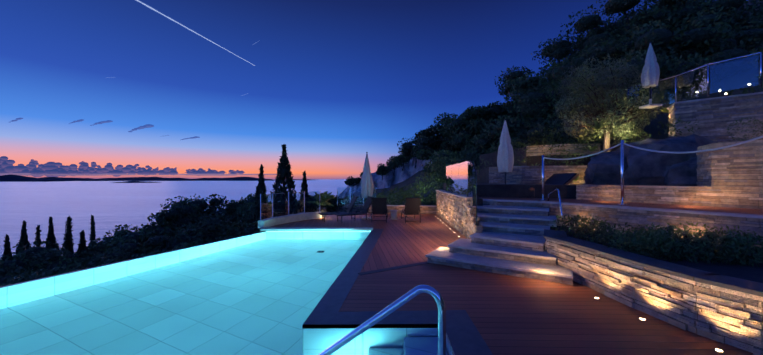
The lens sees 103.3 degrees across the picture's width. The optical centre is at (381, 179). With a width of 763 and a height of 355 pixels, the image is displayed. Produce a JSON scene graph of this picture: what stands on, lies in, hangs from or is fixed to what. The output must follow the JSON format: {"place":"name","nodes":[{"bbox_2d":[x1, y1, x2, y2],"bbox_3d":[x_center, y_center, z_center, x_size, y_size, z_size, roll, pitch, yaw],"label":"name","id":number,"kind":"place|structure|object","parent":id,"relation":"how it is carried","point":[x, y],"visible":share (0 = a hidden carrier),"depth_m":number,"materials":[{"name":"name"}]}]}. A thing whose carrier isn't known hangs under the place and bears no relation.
{"place":"outdoors","nodes":[
{"label":"outdoors","id":0,"kind":"place"},
{"bbox_2d":[0,118,276,176],"bbox_3d":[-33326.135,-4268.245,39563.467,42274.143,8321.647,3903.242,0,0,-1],"label":"cloud","id":1,"kind":"structure","parent":0,"point":[47,169],"depth_m":39227.32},
{"bbox_2d":[0,144,309,268],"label":"cypress trees","id":2,"kind":"object","parent":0,"point":[284,167],"visible":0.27,"depth_m":33.87,"materials":[{"name":"green plant"}]},
{"bbox_2d":[0,174,310,182],"bbox_3d":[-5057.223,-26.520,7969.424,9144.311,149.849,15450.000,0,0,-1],"label":"island terrain","id":3,"kind":"structure","parent":0,"point":[11,178],"depth_m":8969.30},
{"bbox_2d":[0,179,348,258],"bbox_3d":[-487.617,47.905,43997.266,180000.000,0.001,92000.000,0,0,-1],"label":"sea","id":4,"kind":"structure","parent":0,"point":[109,205],"depth_m":680.59,"materials":[{"name":"blue liquid"}]},
{"bbox_2d":[137,0,254,65],"bbox_3d":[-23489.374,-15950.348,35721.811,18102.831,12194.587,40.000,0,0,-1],"label":"contrail","id":5,"kind":"object","parent":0,"point":[184,26],"visible":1,"depth_m":35697.64,"materials":[{"name":"white"}]},
{"bbox_2d":[267,231,370,231],"bbox_3d":[-2.311,1.940,11.236,3.890,0.025,0.020,0,0,-1],"label":"pool led strip","id":6,"kind":"object","parent":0,"point":[318,231],"visible":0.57,"depth_m":11.23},
{"bbox_2d":[271,212,466,271],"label":"deck terrace","id":7,"kind":"structure","parent":0,"point":[401,242],"depth_m":10.46,"materials":[{"name":"brown wood"}]},
{"bbox_2d":[258,212,321,227],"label":"low wall","id":8,"kind":"structure","parent":7,"relation":"on","point":[273,221],"depth_m":13.17,"materials":[{"name":"stone"}]},
{"bbox_2d":[260,52,761,225],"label":"railing posts","id":9,"kind":"object","parent":8,"relation":"on","point":[707,65],"visible":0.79,"depth_m":10.52,"materials":[{"name":"silver metal"}]},
{"bbox_2d":[261,55,758,223],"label":"glass panels","id":10,"kind":"object","parent":9,"relation":"attached to","point":[461,178],"visible":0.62,"depth_m":11.26,"materials":[{"name":"clear glass"}]},
{"bbox_2d":[260,227,372,230],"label":"pool kerb","id":11,"kind":"structure","parent":7,"relation":"on","point":[315,228],"depth_m":11.38,"materials":[{"name":"stone"}]},
{"bbox_2d":[317,205,325,216],"bbox_3d":[-3.021,1.595,15.261,0.463,0.620,0.470,0,0,-1],"label":"pot palm","id":12,"kind":"object","parent":7,"relation":"on","point":[321,209],"visible":0.58,"depth_m":15.08,"materials":[{"name":"grey"}]},
{"bbox_2d":[307,191,334,205],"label":"palm fronds","id":13,"kind":"object","parent":12,"relation":"on","point":[323,201],"visible":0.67,"depth_m":15.07,"materials":[{"name":"green plant"}]},
{"bbox_2d":[318,196,359,221],"bbox_3d":[-1.876,1.350,14.033,2.000,1.109,0.708,0,0,-19],"label":"lounge chair","id":14,"kind":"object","parent":7,"relation":"on","point":[351,205],"depth_m":14.03,"materials":[{"name":"grey"}]},
{"bbox_2d":[334,196,373,222],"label":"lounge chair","id":15,"kind":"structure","parent":7,"relation":"on","point":[365,208],"depth_m":13.66,"materials":[{"name":"grey"}]},
{"bbox_2d":[266,230,454,354],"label":"tiles","id":16,"kind":"object","parent":7,"relation":"in","point":[358,324],"visible":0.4,"depth_m":3.98,"materials":[{"name":"blue tile"}]},
{"bbox_2d":[0,232,262,287],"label":"pool edge","id":17,"kind":"object","parent":16,"relation":"on","point":[116,262],"visible":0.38,"depth_m":6.91,"materials":[{"name":"white stone"}]},
{"bbox_2d":[0,232,452,354],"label":"pool water","id":18,"kind":"structure","parent":16,"relation":"in","point":[263,293],"depth_m":4.64,"materials":[{"name":"teal liquid"}]},
{"bbox_2d":[303,228,492,354],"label":"pool coping","id":19,"kind":"object","parent":16,"relation":"on","point":[464,335],"visible":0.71,"depth_m":4.16,"materials":[{"name":"grey stone"}]},
{"bbox_2d":[318,285,445,354],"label":"pool handrail","id":20,"kind":"object","parent":19,"relation":"on","point":[434,293],"visible":1,"depth_m":2.66,"materials":[{"name":"silver metal"}]},
{"bbox_2d":[361,152,373,218],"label":"deck umbrella","id":21,"kind":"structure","parent":7,"relation":"on","point":[367,186],"depth_m":14.42,"materials":[{"name":"fabric"}]},
{"bbox_2d":[371,197,387,222],"bbox_3d":[-0.078,1.350,13.895,0.708,1.109,2.000,0,0,2],"label":"lounge chair","id":22,"kind":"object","parent":7,"relation":"on","point":[379,205],"depth_m":13.40,"materials":[{"name":"grey"}]},
{"bbox_2d":[358,261,428,274],"bbox_3d":[0.424,1.929,6.564,2.013,0.052,0.150,0,0,-29],"label":"deck border plank","id":23,"kind":"object","parent":7,"relation":"on","point":[390,268],"visible":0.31,"depth_m":6.44,"materials":[{"name":"black wood"}]},
{"bbox_2d":[390,210,397,219],"bbox_3d":[0.596,1.688,14.324,0.420,0.435,0.420,0,0,-1],"label":"side table","id":24,"kind":"object","parent":7,"relation":"on","point":[393,214],"visible":1,"depth_m":14.20,"materials":[{"name":"stone"}]},
{"bbox_2d":[400,198,421,222],"bbox_3d":[1.329,1.350,13.760,0.708,1.109,2.000,0,0,-4],"label":"lounge chair","id":25,"kind":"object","parent":7,"relation":"on","point":[412,206],"depth_m":13.27,"materials":[{"name":"brown"}]},
{"bbox_2d":[369,94,762,354],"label":"stone walls and risers","id":26,"kind":"structure","parent":7,"relation":"on","point":[715,118],"depth_m":7.12,"materials":[{"name":"beige stone"}]},
{"bbox_2d":[371,92,762,278],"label":"stone steps","id":27,"kind":"structure","parent":26,"relation":"on","point":[443,253],"depth_m":7.03,"materials":[{"name":"stone"}]},
{"bbox_2d":[639,42,661,108],"bbox_3d":[10.796,-4.207,12.118,0.570,2.625,0.572,0,0,-1],"label":"closed patio umbrella","id":28,"kind":"object","parent":26,"relation":"on","point":[650,74],"visible":1,"depth_m":12.00,"materials":[{"name":"fabric"}]},
{"bbox_2d":[544,229,762,296],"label":"wall coping","id":29,"kind":"object","parent":26,"relation":"on","point":[726,282],"visible":0.98,"depth_m":4.14,"materials":[{"name":"grey stone"}]},
{"bbox_2d":[439,220,724,352],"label":"ground lights","id":30,"kind":"object","parent":7,"relation":"on","point":[714,349],"visible":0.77,"depth_m":4.07,"materials":[{"name":"grey metal"}]},
{"bbox_2d":[469,152,762,264],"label":"stone retaining wall","id":31,"kind":"structure","parent":7,"relation":"on","point":[534,160],"depth_m":13.25,"materials":[{"name":"grey"}]},
{"bbox_2d":[0,0,747,178],"label":"sky","id":32,"kind":"structure","parent":0,"point":[334,82],"materials":[{"name":"blue"}]},
{"bbox_2d":[497,119,513,184],"bbox_3d":[4.912,-0.857,11.953,0.658,3.075,0.660,0,0,-1],"label":"terrace umbrella","id":33,"kind":"object","parent":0,"point":[505,159],"depth_m":11.77,"materials":[{"name":"fabric"}]},
{"bbox_2d":[339,263,752,354],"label":"deck","id":34,"kind":"structure","parent":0,"point":[511,315],"depth_m":4.33,"materials":[{"name":"brown wood"}]},
{"bbox_2d":[551,226,762,349],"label":"planter soil","id":35,"kind":"structure","parent":34,"relation":"on","point":[750,272],"depth_m":4.55,"materials":[{"name":"brown soil"}]},
{"bbox_2d":[552,215,762,266],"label":"hedge","id":36,"kind":"object","parent":35,"relation":"on","point":[662,243],"visible":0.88,"depth_m":5.05,"materials":[{"name":"green plant"}]},
{"bbox_2d":[332,0,762,211],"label":"hillside terrain","id":37,"kind":"structure","parent":0,"point":[651,129],"depth_m":19.44,"materials":[{"name":"green plant"}]},
{"bbox_2d":[9,5,743,267],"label":"trees trunks and limbs","id":38,"kind":"object","parent":37,"relation":"on","point":[447,139],"depth_m":33.75,"materials":[{"name":"brown wood"}]},
{"bbox_2d":[0,0,762,286],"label":"trees","id":39,"kind":"object","parent":37,"relation":"on","point":[26,273],"visible":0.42,"depth_m":28.48,"materials":[{"name":"green plant"}]},
{"bbox_2d":[339,156,431,197],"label":"cliff rock","id":40,"kind":"object","parent":37,"relation":"on","point":[399,176],"visible":0.12,"depth_m":98.37,"materials":[{"name":"grey stone"}]},
{"bbox_2d":[338,105,762,211],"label":"shrubs","id":41,"kind":"object","parent":37,"relation":"on","point":[596,126],"visible":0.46,"depth_m":18.39,"materials":[{"name":"green plant"}]},
{"bbox_2d":[443,144,660,198],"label":"garden bed soil","id":42,"kind":"structure","parent":0,"point":[485,188],"depth_m":11.63,"materials":[{"name":"brown soil"}]},
{"bbox_2d":[567,67,648,152],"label":"garden tree limbs","id":43,"kind":"object","parent":42,"relation":"in","point":[606,141],"visible":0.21,"depth_m":13.43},
{"bbox_2d":[553,54,671,144],"bbox_3d":[10.386,-3.619,13.602,5.822,3.988,3.540,0,0,-1],"label":"tree","id":44,"kind":"object","parent":43,"relation":"attached to","point":[564,108],"visible":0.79,"depth_m":13.00,"materials":[{"name":"green plant"}]},
{"bbox_2d":[584,134,717,185],"bbox_3d":[10.261,-0.461,11.398,3.984,2.487,4.296,0,0,45],"label":"outcrop rock","id":45,"kind":"object","parent":42,"relation":"on","point":[643,167],"visible":0.69,"depth_m":10.19,"materials":[{"name":"grey stone"}]},
{"bbox_2d":[528,173,578,189],"bbox_3d":[6.394,0.221,11.555,2.016,0.918,0.680,0,0,-9],"label":"lounge chair","id":46,"kind":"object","parent":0,"point":[566,178],"depth_m":11.45,"materials":[{"name":"black fabric"}]},
{"bbox_2d":[544,173,563,183],"bbox_3d":[6.534,0.221,12.506,2.016,0.918,0.680,0,0,-9],"label":"lounge chair backrest","id":47,"kind":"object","parent":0,"point":[552,178],"depth_m":12.60,"materials":[{"name":"black fabric"}]},
{"bbox_2d":[477,197,762,214],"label":"terrace","id":48,"kind":"structure","parent":0,"point":[708,208],"depth_m":7.87,"materials":[{"name":"grey stone"}]},
{"bbox_2d":[548,188,562,218],"bbox_3d":[5.035,0.661,8.672,0.155,0.798,1.469,0,0,16],"label":"stair handrail","id":49,"kind":"object","parent":48,"relation":"on","point":[558,190],"visible":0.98,"depth_m":8.44,"materials":[{"name":"silver metal"}]},
{"bbox_2d":[539,140,626,204],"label":"rope posts","id":50,"kind":"object","parent":48,"relation":"on","point":[622,172],"visible":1,"depth_m":7.95,"materials":[{"name":"silver metal"}]},
{"bbox_2d":[544,135,762,159],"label":"stanchion ropes","id":51,"kind":"object","parent":50,"relation":"attached to","point":[747,141],"visible":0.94,"depth_m":7.09,"materials":[{"name":"white fabric"}]}
]}

